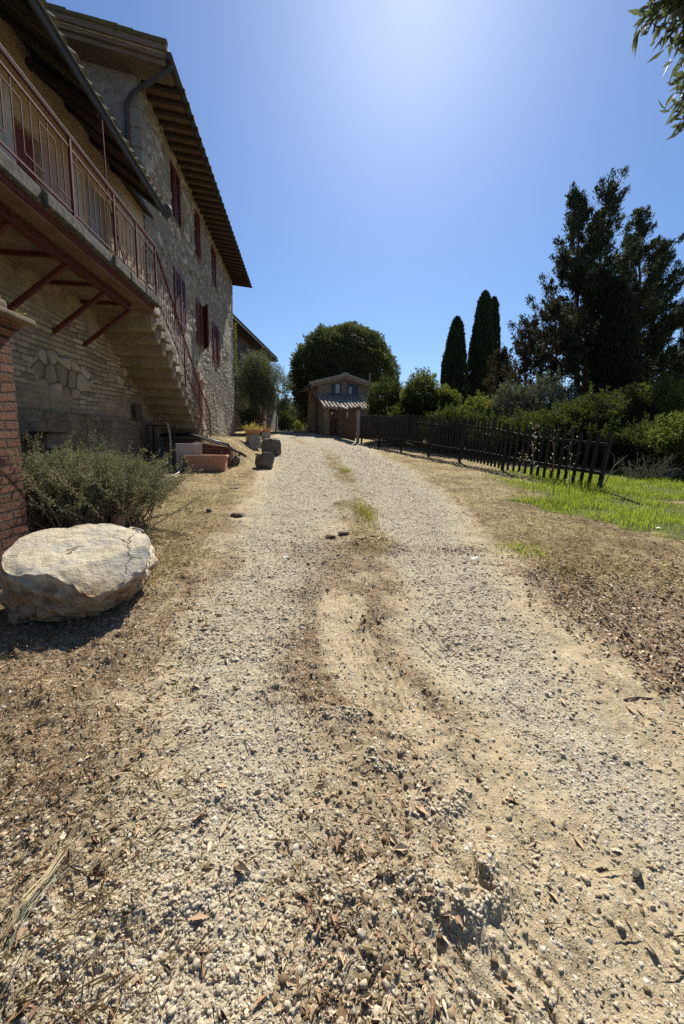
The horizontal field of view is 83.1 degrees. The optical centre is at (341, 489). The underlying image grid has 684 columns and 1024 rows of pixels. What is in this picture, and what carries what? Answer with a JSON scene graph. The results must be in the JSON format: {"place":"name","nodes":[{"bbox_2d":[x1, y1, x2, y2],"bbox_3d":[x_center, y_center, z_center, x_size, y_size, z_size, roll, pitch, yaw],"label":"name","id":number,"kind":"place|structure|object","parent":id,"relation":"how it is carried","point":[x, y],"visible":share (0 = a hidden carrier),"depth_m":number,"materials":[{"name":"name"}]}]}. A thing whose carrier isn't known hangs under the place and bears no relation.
{"place":"outdoors","nodes":[
{"label":"outdoors","id":0,"kind":"place"},
{"bbox_2d":[0,431,683,1023],"bbox_3d":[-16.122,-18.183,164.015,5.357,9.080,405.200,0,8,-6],"label":"gravel road","id":1,"kind":"structure","parent":0,"point":[620,715],"depth_m":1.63,"materials":[{"name":"beige gravel"}]},
{"bbox_2d":[0,842,69,950],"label":"straw stem","id":2,"kind":"object","parent":1,"relation":"on","point":[25,902],"visible":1,"depth_m":1.13,"materials":[{"name":"beige plant"}]},
{"bbox_2d":[0,836,72,946],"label":"straw stem","id":3,"kind":"object","parent":1,"relation":"on","point":[28,895],"visible":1,"depth_m":1.16,"materials":[{"name":"beige plant"}]},
{"bbox_2d":[2,832,84,943],"bbox_3d":[-0.931,1.243,1.230,0.007,0.023,0.308,2,8,7],"label":"straw stem","id":4,"kind":"object","parent":3,"relation":"on","point":[41,888],"visible":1,"depth_m":1.19,"materials":[{"name":"beige plant"}]},
{"bbox_2d":[0,824,75,936],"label":"straw stem","id":5,"kind":"object","parent":1,"relation":"on","point":[32,886],"visible":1,"depth_m":1.19,"materials":[{"name":"beige plant"}]},
{"bbox_2d":[3,822,78,931],"bbox_3d":[-0.957,1.233,1.249,0.020,0.036,0.316,1,8,2],"label":"straw stem","id":6,"kind":"object","parent":5,"relation":"on","point":[37,882],"visible":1,"depth_m":1.20,"materials":[{"name":"beige plant"}]},
{"bbox_2d":[0,854,75,961],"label":"straw stem","id":7,"kind":"object","parent":1,"relation":"on","point":[22,917],"visible":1,"depth_m":1.11,"materials":[{"name":"beige plant"}]},
{"bbox_2d":[4,849,85,955],"bbox_3d":[-0.906,1.249,1.198,0.016,0.026,0.295,3,8,10],"label":"straw stem","id":8,"kind":"object","parent":7,"relation":"on","point":[39,899],"visible":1,"depth_m":1.17,"materials":[{"name":"beige plant"}]},
{"bbox_2d":[19,850,79,925],"bbox_3d":[-0.918,1.249,1.190,0.019,0.028,0.288,2,8,7],"label":"straw stem","id":9,"kind":"object","parent":7,"relation":"on","point":[43,891],"visible":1,"depth_m":1.19,"materials":[{"name":"beige plant"}]},
{"bbox_2d":[0,825,78,938],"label":"straw stem","id":10,"kind":"object","parent":1,"relation":"on","point":[39,883],"visible":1,"depth_m":1.22,"materials":[{"name":"beige plant"}]},
{"bbox_2d":[4,839,76,939],"bbox_3d":[-0.937,1.241,1.230,0.009,0.027,0.307,2,8,5],"label":"straw stem","id":11,"kind":"object","parent":1,"relation":"on","point":[35,892],"visible":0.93,"depth_m":1.18,"materials":[{"name":"beige plant"}]},
{"bbox_2d":[1,842,83,956],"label":"straw stem","id":12,"kind":"object","parent":1,"relation":"on","point":[41,892],"visible":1,"depth_m":1.21,"materials":[{"name":"beige plant"}]},
{"bbox_2d":[171,674,198,700],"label":"grass tuft","id":13,"kind":"object","parent":1,"relation":"on","point":[187,683],"visible":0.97,"depth_m":2.12,"materials":[{"name":"plant"}]},
{"bbox_2d":[294,420,303,430],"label":"roadside shrub","id":14,"kind":"object","parent":1,"relation":"on","point":[298,426],"visible":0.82,"depth_m":45.95,"materials":[{"name":"green plant"}]},
{"bbox_2d":[0,510,683,1023],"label":"soil clods","id":15,"kind":"object","parent":1,"relation":"on","point":[284,978],"visible":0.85,"depth_m":1.30,"materials":[{"name":"brown soil"}]},
{"bbox_2d":[336,406,356,440],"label":"plank gate","id":16,"kind":"structure","parent":1,"relation":"on","point":[345,423],"depth_m":20.99,"materials":[{"name":"brown wood"}]},
{"bbox_2d":[338,467,354,472],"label":"grass tuft","id":17,"kind":"object","parent":1,"relation":"on","point":[346,470],"visible":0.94,"depth_m":9.82,"materials":[{"name":"green plant"}]},
{"bbox_2d":[349,496,388,527],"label":"grass tuft","id":18,"kind":"object","parent":1,"relation":"on","point":[369,514],"visible":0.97,"depth_m":5.76,"materials":[{"name":"green plant"}]},
{"bbox_2d":[460,884,469,895],"bbox_3d":[0.388,1.274,1.222,0.033,0.035,0.028,0,8,-6],"label":"rock","id":19,"kind":"object","parent":1,"relation":"on","point":[465,891],"visible":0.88,"depth_m":1.22,"materials":[{"name":"white stone"}]},
{"bbox_2d":[501,695,529,715],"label":"twig","id":20,"kind":"object","parent":1,"relation":"on","point":[514,705],"visible":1,"depth_m":2.03,"materials":[{"name":"beige wood"}]},
{"bbox_2d":[632,867,641,880],"bbox_3d":[0.985,1.281,1.286,0.026,0.026,0.036,8,10,43],"label":"rock","id":21,"kind":"object","parent":1,"relation":"on","point":[636,874],"visible":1,"depth_m":1.28,"materials":[{"name":"grey stone"}]},
{"bbox_2d":[623,696,652,700],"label":"twig","id":22,"kind":"object","parent":1,"relation":"on","point":[628,698],"visible":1,"depth_m":2.11,"materials":[{"name":"brown wood"}]},
{"bbox_2d":[0,431,683,866],"bbox_3d":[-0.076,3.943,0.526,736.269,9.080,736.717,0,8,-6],"label":"ground","id":23,"kind":"structure","parent":0,"point":[260,493],"depth_m":3.48,"materials":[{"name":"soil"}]},
{"bbox_2d":[0,299,35,588],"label":"brick pillar","id":24,"kind":"structure","parent":23,"relation":"on","point":[13,523],"depth_m":3.22,"materials":[{"name":"brick"}]},
{"bbox_2d":[25,431,66,456],"bbox_3d":[-4.086,-0.224,5.406,0.300,1.174,0.400,0,8,-6],"label":"window","id":25,"kind":"structure","parent":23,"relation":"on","point":[49,439],"depth_m":5.21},
{"bbox_2d":[0,523,158,624],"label":"boulder","id":26,"kind":"object","parent":23,"relation":"on","point":[75,572],"visible":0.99,"depth_m":2.77,"materials":[{"name":"stone"}]},
{"bbox_2d":[0,0,171,512],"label":"annex house","id":27,"kind":"structure","parent":23,"relation":"on","point":[67,381],"depth_m":6.00,"materials":[{"name":"stone"}]},
{"bbox_2d":[14,123,35,182],"bbox_3d":[-4.485,-4.192,5.433,0.045,1.600,0.492,0,8,-6],"label":"door","id":28,"kind":"structure","parent":27,"relation":"in","point":[18,133],"depth_m":5.42,"materials":[{"name":"red paint"}]},
{"bbox_2d":[0,43,159,346],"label":"balcony","id":29,"kind":"structure","parent":27,"relation":"attached to","point":[49,238],"depth_m":4.86,"materials":[{"name":"metal"}]},
{"bbox_2d":[85,181,104,246],"bbox_3d":[-4.664,-4.610,7.260,0.046,1.940,0.742,0,8,-6],"label":"door","id":30,"kind":"structure","parent":27,"relation":"in","point":[96,229],"depth_m":7.26,"materials":[{"name":"wood"}]},
{"bbox_2d":[134,403,142,420],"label":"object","id":31,"kind":"object","parent":27,"relation":"on","point":[138,411],"visible":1,"depth_m":8.66,"materials":[{"name":"brown wood"}]},
{"bbox_2d":[8,429,205,533],"bbox_3d":[-3.181,-0.109,4.655,2.962,1.282,2.926,0,8,-6],"label":"rosemary bush","id":32,"kind":"object","parent":23,"relation":"on","point":[62,489],"visible":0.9,"depth_m":4.38,"materials":[{"name":"green plant"}]},
{"bbox_2d":[111,512,125,527],"bbox_3d":[-2.698,0.395,4.659,0.160,0.240,0.160,0,8,-6],"label":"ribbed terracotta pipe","id":33,"kind":"object","parent":23,"relation":"on","point":[119,520],"visible":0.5,"depth_m":4.59,"materials":[{"name":"brown ceramic"}]},
{"bbox_2d":[47,2,251,459],"bbox_3d":[-9.893,-6.252,14.709,11.160,10.526,13.096,0,8,-6],"label":"farmhouse","id":34,"kind":"object","parent":23,"relation":"on","point":[133,76],"visible":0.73,"depth_m":11.14,"materials":[{"name":"stone"}]},
{"bbox_2d":[170,159,184,237],"bbox_3d":[-5.029,-8.780,11.581,0.210,1.688,1.190,0,8,-6],"label":"window","id":35,"kind":"structure","parent":34,"relation":"in","point":[174,175],"depth_m":11.63,"materials":[{"name":"red paint"}]},
{"bbox_2d":[173,267,186,332],"bbox_3d":[-5.057,-5.821,11.893,0.250,1.580,1.120,0,8,-6],"label":"window","id":36,"kind":"structure","parent":34,"relation":"in","point":[177,283],"depth_m":11.84,"materials":[{"name":"red paint"}]},
{"bbox_2d":[194,209,203,268],"bbox_3d":[-5.258,-9.096,13.914,0.213,1.648,1.120,0,8,-6],"label":"window","id":37,"kind":"structure","parent":34,"relation":"in","point":[197,239],"depth_m":13.92,"materials":[{"name":"red paint"}]},
{"bbox_2d":[195,298,208,350],"bbox_3d":[-5.170,-6.048,14.183,0.478,1.580,1.020,0,8,-6],"label":"window","id":38,"kind":"structure","parent":34,"relation":"in","point":[203,310],"depth_m":14.27,"materials":[{"name":"red paint"}]},
{"bbox_2d":[211,244,218,293],"bbox_3d":[-5.508,-9.446,16.427,0.210,1.668,1.220,0,8,-6],"label":"window","id":39,"kind":"structure","parent":34,"relation":"in","point":[213,254],"depth_m":16.40,"materials":[{"name":"red paint"}]},
{"bbox_2d":[212,322,219,366],"bbox_3d":[-5.529,-6.294,16.801,0.280,1.600,1.320,0,8,-6],"label":"window","id":40,"kind":"structure","parent":34,"relation":"in","point":[216,345],"depth_m":16.74,"materials":[{"name":"red paint"}]},
{"bbox_2d":[233,323,237,401],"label":"ivy","id":41,"kind":"object","parent":34,"relation":"attached to","point":[234,332],"visible":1,"depth_m":21.13,"materials":[{"name":"green plant"}]},
{"bbox_2d":[97,247,210,442],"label":"staircase","id":42,"kind":"structure","parent":23,"relation":"on","point":[137,341],"depth_m":8.39,"materials":[{"name":"stone"}]},
{"bbox_2d":[146,421,175,471],"bbox_3d":[-4.269,-1.008,9.157,0.552,1.231,0.422,0,8,-6],"label":"iron rack","id":43,"kind":"object","parent":23,"relation":"on","point":[169,440],"visible":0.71,"depth_m":9.00,"materials":[{"name":"black metal"}]},
{"bbox_2d":[165,443,201,469],"bbox_3d":[-3.934,-0.829,9.602,0.660,0.660,0.660,8,11,44],"label":"concrete trough","id":44,"kind":"object","parent":23,"relation":"on","point":[180,451],"visible":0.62,"depth_m":9.29,"materials":[{"name":"grey concrete"}]},
{"bbox_2d":[183,451,228,471],"bbox_3d":[-3.282,-0.708,9.387,0.987,0.511,0.450,0,8,-8],"label":"terracotta trough","id":45,"kind":"object","parent":23,"relation":"on","point":[204,462],"visible":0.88,"depth_m":9.21,"materials":[{"name":"ceramic"}]},
{"bbox_2d":[189,441,232,466],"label":"brick wall","id":46,"kind":"structure","parent":23,"relation":"on","point":[209,449],"depth_m":10.04,"materials":[{"name":"red brick"}]},
{"bbox_2d":[160,432,228,446],"bbox_3d":[-3.953,-1.349,10.203,2.022,0.376,0.163,2,8,9],"label":"coping","id":47,"kind":"object","parent":46,"relation":"on","point":[191,434],"visible":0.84,"depth_m":10.14,"materials":[{"name":"grey concrete"}]},
{"bbox_2d":[232,455,240,464],"bbox_3d":[-2.858,-0.796,10.275,0.306,0.249,0.275,4,8,20],"label":"rock","id":48,"kind":"object","parent":23,"relation":"on","point":[236,459],"visible":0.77,"depth_m":10.17,"materials":[{"name":"grey stone"}]},
{"bbox_2d":[230,512,244,515],"bbox_3d":[-1.496,0.346,5.525,0.203,0.051,0.135,0,8,-6],"label":"rock","id":49,"kind":"object","parent":23,"relation":"on","point":[237,514],"visible":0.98,"depth_m":5.47,"materials":[{"name":"stone"}]},
{"bbox_2d":[228,445,246,456],"bbox_3d":[-2.836,-1.039,10.439,0.260,0.353,0.919,2,8,3],"label":"black hose","id":50,"kind":"object","parent":23,"relation":"on","point":[234,450],"visible":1,"depth_m":10.09,"materials":[{"name":"black rubber"}]},
{"bbox_2d":[235,401,265,433],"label":"bush","id":51,"kind":"object","parent":23,"relation":"on","point":[247,418],"visible":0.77,"depth_m":22.86,"materials":[{"name":"green plant"}]},
{"bbox_2d":[246,434,260,448],"bbox_3d":[-3.102,-1.702,13.474,0.457,0.493,0.457,-4,9,-34],"label":"stone pedestal","id":52,"kind":"object","parent":23,"relation":"on","point":[253,441],"visible":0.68,"depth_m":13.31,"materials":[{"name":"grey stone"}]},
{"bbox_2d":[241,420,264,433],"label":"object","id":53,"kind":"object","parent":52,"relation":"on","point":[248,429],"visible":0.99,"depth_m":13.27,"materials":[{"name":"yellow plant"}]},
{"bbox_2d":[233,314,281,431],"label":"neighbour house","id":54,"kind":"structure","parent":23,"relation":"on","point":[247,339],"depth_m":27.38,"materials":[{"name":"stone"}]},
{"bbox_2d":[234,347,284,432],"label":"olive bush","id":55,"kind":"object","parent":23,"relation":"on","point":[257,387],"visible":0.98,"depth_m":24.45,"materials":[{"name":"green plant"}]},
{"bbox_2d":[253,419,269,437],"bbox_3d":[-4.333,-3.321,20.795,0.880,0.980,0.880,0,8,-6],"label":"garden table","id":56,"kind":"object","parent":23,"relation":"on","point":[261,421],"visible":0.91,"depth_m":20.73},
{"bbox_2d":[255,452,273,468],"bbox_3d":[-2.033,-0.772,10.143,0.522,0.462,0.434,0,8,-6],"label":"stone block","id":57,"kind":"object","parent":23,"relation":"on","point":[264,460],"depth_m":9.99,"materials":[{"name":"grey stone"}]},
{"bbox_2d":[262,432,269,438],"bbox_3d":[-3.641,-2.571,18.482,0.399,0.432,0.399,-1,8,-17],"label":"stone pedestal","id":58,"kind":"object","parent":23,"relation":"on","point":[265,435],"visible":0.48,"depth_m":18.29,"materials":[{"name":"grey stone"}]},
{"bbox_2d":[261,438,280,455],"bbox_3d":[-2.368,-1.429,12.963,0.661,0.632,0.553,0,8,-6],"label":"stone block","id":59,"kind":"object","parent":23,"relation":"on","point":[272,445],"depth_m":12.76,"materials":[{"name":"grey stone"}]},
{"bbox_2d":[269,363,294,431],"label":"olive bush","id":60,"kind":"object","parent":23,"relation":"on","point":[284,391],"visible":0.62,"depth_m":26.95,"materials":[{"name":"green plant"}]},
{"bbox_2d":[278,410,295,430],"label":"clipped hedge","id":61,"kind":"object","parent":23,"relation":"on","point":[286,420],"visible":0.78,"depth_m":44.42,"materials":[{"name":"green plant"}]},
{"bbox_2d":[278,396,297,428],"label":"olive tree","id":62,"kind":"object","parent":23,"relation":"on","point":[289,408],"visible":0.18,"depth_m":47.55,"materials":[{"name":"green plant"}]},
{"bbox_2d":[299,372,375,435],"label":"outbuilding","id":63,"kind":"structure","parent":23,"relation":"on","point":[325,403],"depth_m":26.05,"materials":[{"name":"stone"}]},
{"bbox_2d":[331,382,340,393],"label":"window","id":64,"kind":"structure","parent":63,"relation":"in","point":[336,387],"depth_m":26.47,"materials":[{"name":"blue wood"}]},
{"bbox_2d":[347,382,357,394],"bbox_3d":[0.741,-7.014,26.731,0.760,0.860,0.100,-1,8,-14],"label":"window","id":65,"kind":"structure","parent":63,"relation":"in","point":[352,388],"depth_m":26.74,"materials":[{"name":"blue wood"}]},
{"bbox_2d":[0,471,683,1023],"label":"leaf litter","id":66,"kind":"object","parent":23,"relation":"on","point":[366,995],"visible":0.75,"depth_m":1.63,"materials":[{"name":"brown plant"}]},
{"bbox_2d":[0,435,683,1023],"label":"straw","id":67,"kind":"object","parent":23,"relation":"on","point":[112,863],"depth_m":1.56,"materials":[{"name":"beige plant"}]},
{"bbox_2d":[285,320,400,423],"bbox_3d":[0.153,-9.332,32.814,9.841,9.689,9.362,0,8,-6],"label":"holm oak","id":68,"kind":"object","parent":23,"relation":"on","point":[356,349],"visible":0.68,"depth_m":29.90,"materials":[{"name":"green plant"}]},
{"bbox_2d":[356,406,360,442],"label":"gate pillar","id":69,"kind":"structure","parent":23,"relation":"on","point":[358,408],"depth_m":19.07,"materials":[{"name":"grey concrete"}]},
{"bbox_2d":[360,374,403,435],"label":"shrub","id":70,"kind":"object","parent":23,"relation":"on","point":[390,394],"visible":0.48,"depth_m":19.74,"materials":[{"name":"green plant"}]},
{"bbox_2d":[374,401,425,444],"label":"shrub","id":71,"kind":"object","parent":23,"relation":"on","point":[395,412],"visible":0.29,"depth_m":17.70,"materials":[{"name":"green plant"}]},
{"bbox_2d":[396,366,439,444],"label":"shrub","id":72,"kind":"object","parent":23,"relation":"on","point":[409,395],"visible":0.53,"depth_m":17.91,"materials":[{"name":"green plant"}]},
{"bbox_2d":[424,383,462,441],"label":"shrub","id":73,"kind":"object","parent":23,"relation":"on","point":[443,394],"visible":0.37,"depth_m":17.28,"materials":[{"name":"green plant"}]},
{"bbox_2d":[440,315,468,404],"bbox_3d":[9.316,-9.422,32.100,2.473,9.741,2.498,-6,10,-41],"label":"cypress","id":74,"kind":"object","parent":23,"relation":"on","point":[454,368],"visible":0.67,"depth_m":31.29,"materials":[{"name":"green plant"}]},
{"bbox_2d":[419,402,491,452],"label":"shrub","id":75,"kind":"object","parent":23,"relation":"on","point":[454,412],"visible":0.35,"depth_m":14.92,"materials":[{"name":"green plant"}]},
{"bbox_2d":[456,389,499,449],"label":"shrub","id":76,"kind":"object","parent":23,"relation":"on","point":[475,402],"visible":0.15,"depth_m":16.34,"materials":[{"name":"green plant"}]},
{"bbox_2d":[467,290,495,407],"bbox_3d":[11.892,-10.793,33.177,2.676,12.223,2.690,0,8,-6],"label":"cypress","id":77,"kind":"object","parent":23,"relation":"on","point":[482,345],"visible":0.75,"depth_m":32.30,"materials":[{"name":"green plant"}]},
{"bbox_2d":[360,413,613,490],"bbox_3d":[3.249,-1.784,13.524,0.204,2.257,12.082,-2,8,-22],"label":"picket fence","id":78,"kind":"object","parent":23,"relation":"on","point":[380,425],"visible":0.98,"depth_m":11.22,"materials":[{"name":"black wood"}]},
{"bbox_2d":[457,408,533,457],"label":"shrub","id":79,"kind":"object","parent":23,"relation":"on","point":[505,421],"visible":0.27,"depth_m":13.39,"materials":[{"name":"green plant"}]},
{"bbox_2d":[491,296,501,386],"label":"cypress","id":80,"kind":"object","parent":23,"relation":"on","point":[496,314],"visible":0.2,"depth_m":32.99,"materials":[{"name":"green plant"}]},
{"bbox_2d":[481,345,521,405],"bbox_3d":[10.138,-6.239,24.534,2.823,6.014,3.079,0,8,-6],"label":"conifer","id":81,"kind":"object","parent":23,"relation":"on","point":[501,355],"visible":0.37,"depth_m":24.07,"materials":[{"name":"green plant"}]},
{"bbox_2d":[486,377,538,451],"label":"shrub","id":82,"kind":"object","parent":23,"relation":"on","point":[515,396],"visible":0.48,"depth_m":15.54,"materials":[{"name":"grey plant"}]},
{"bbox_2d":[516,451,532,491],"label":"climbing weed","id":83,"kind":"object","parent":23,"relation":"on","point":[522,468],"visible":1,"depth_m":7.70,"materials":[{"name":"green plant"}]},
{"bbox_2d":[492,538,558,561],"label":"grass tuft","id":84,"kind":"object","parent":23,"relation":"on","point":[519,546],"visible":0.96,"depth_m":4.39,"materials":[{"name":"green plant"}]},
{"bbox_2d":[528,422,539,491],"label":"climbing weed","id":85,"kind":"object","parent":23,"relation":"on","point":[531,455],"visible":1,"depth_m":7.70,"materials":[{"name":"green plant"}]},
{"bbox_2d":[490,400,597,462],"bbox_3d":[6.737,-1.955,13.024,3.034,2.127,3.198,-6,10,-41],"label":"shrub","id":86,"kind":"object","parent":23,"relation":"on","point":[537,418],"visible":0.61,"depth_m":12.39,"materials":[{"name":"green plant"}]},
{"bbox_2d":[499,290,589,413],"bbox_3d":[9.687,-5.879,19.207,4.812,7.444,3.331,0,8,-6],"label":"conifer","id":87,"kind":"object","parent":23,"relation":"on","point":[531,345],"visible":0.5,"depth_m":18.67,"materials":[{"name":"green plant"}]},
{"bbox_2d":[520,366,578,413],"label":"shrub","id":88,"kind":"object","parent":23,"relation":"on","point":[549,391],"visible":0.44,"depth_m":15.60,"materials":[{"name":"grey plant"}]},
{"bbox_2d":[512,164,645,401],"bbox_3d":[12.836,-9.250,20.442,6.177,13.725,5.338,0,8,-6],"label":"conifer","id":89,"kind":"object","parent":23,"relation":"on","point":[588,277],"visible":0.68,"depth_m":19.46,"materials":[{"name":"green plant"}]},
{"bbox_2d":[543,381,631,462],"bbox_3d":[8.137,-2.266,13.101,2.911,2.776,2.721,-4,9,-36],"label":"shrub","id":90,"kind":"object","parent":23,"relation":"on","point":[590,406],"visible":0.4,"depth_m":12.40,"materials":[{"name":"green plant"}]},
{"bbox_2d":[584,283,640,402],"bbox_3d":[13.025,-5.802,18.590,2.279,7.875,2.303,5,9,29],"label":"cypress","id":91,"kind":"object","parent":23,"relation":"on","point":[614,359],"visible":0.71,"depth_m":17.82,"materials":[{"name":"green plant"}]},
{"bbox_2d":[576,417,654,468],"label":"shrub","id":92,"kind":"object","parent":23,"relation":"on","point":[628,443],"visible":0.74,"depth_m":11.27,"materials":[{"name":"green plant"}]},
{"bbox_2d":[580,232,674,385],"bbox_3d":[15.538,-8.127,21.087,4.225,11.352,4.362,6,9,31],"label":"conifer","id":93,"kind":"object","parent":23,"relation":"on","point":[645,363],"visible":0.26,"depth_m":20.22,"materials":[{"name":"green plant"}]},
{"bbox_2d":[595,381,673,432],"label":"shrub","id":94,"kind":"object","parent":23,"relation":"on","point":[633,407],"visible":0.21,"depth_m":12.77,"materials":[{"name":"green plant"}]},
{"bbox_2d":[609,408,683,467],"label":"shrub","id":95,"kind":"object","parent":23,"relation":"on","point":[644,423],"visible":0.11,"depth_m":11.93,"materials":[{"name":"green plant"}]},
{"bbox_2d":[616,371,683,420],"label":"shrub","id":96,"kind":"object","parent":23,"relation":"on","point":[674,397],"visible":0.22,"depth_m":12.84,"materials":[{"name":"green plant"}]},
{"bbox_2d":[621,205,683,389],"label":"conifer","id":97,"kind":"object","parent":23,"relation":"on","point":[661,257],"visible":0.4,"depth_m":21.01,"materials":[{"name":"green plant"}]},
{"bbox_2d":[627,0,683,139],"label":"olive tree","id":98,"kind":"object","parent":23,"relation":"on","point":[674,9],"visible":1,"depth_m":1.75,"materials":[{"name":"green plant"}]},
{"bbox_2d":[652,374,683,394],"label":"shrub","id":99,"kind":"object","parent":23,"relation":"on","point":[681,380],"visible":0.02,"depth_m":15.55,"materials":[{"name":"green plant"}]},
{"bbox_2d":[664,325,683,390],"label":"conifer","id":100,"kind":"object","parent":23,"relation":"on","point":[681,333],"visible":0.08,"depth_m":25.41,"materials":[{"name":"green plant"}]},
{"bbox_2d":[46,0,683,404],"label":"sky","id":101,"kind":"structure","parent":0,"point":[385,166],"materials":[{"name":"blue"}]},
{"bbox_2d":[469,461,683,540],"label":"lawn","id":102,"kind":"structure","parent":0,"point":[669,530],"depth_m":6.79,"materials":[{"name":"plant"}]},
{"bbox_2d":[550,429,560,492],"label":"climbing weed","id":103,"kind":"object","parent":102,"relation":"on","point":[553,458],"visible":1,"depth_m":7.50,"materials":[{"name":"green plant"}]},
{"bbox_2d":[563,436,581,493],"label":"climbing weed","id":104,"kind":"object","parent":102,"relation":"on","point":[570,469],"visible":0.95,"depth_m":7.33,"materials":[{"name":"green plant"}]},
{"bbox_2d":[603,451,624,485],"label":"bare branch","id":105,"kind":"object","parent":102,"relation":"on","point":[612,468],"visible":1,"depth_m":8.21,"materials":[{"name":"brown wood"}]},
{"bbox_2d":[618,452,683,479],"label":"silvery bush","id":106,"kind":"object","parent":102,"relation":"on","point":[660,474],"visible":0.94,"depth_m":9.81,"materials":[{"name":"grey plant"}]},
{"bbox_2d":[642,409,683,475],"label":"shrub","id":107,"kind":"object","parent":102,"relation":"on","point":[669,441],"visible":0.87,"depth_m":10.38,"materials":[{"name":"green plant"}]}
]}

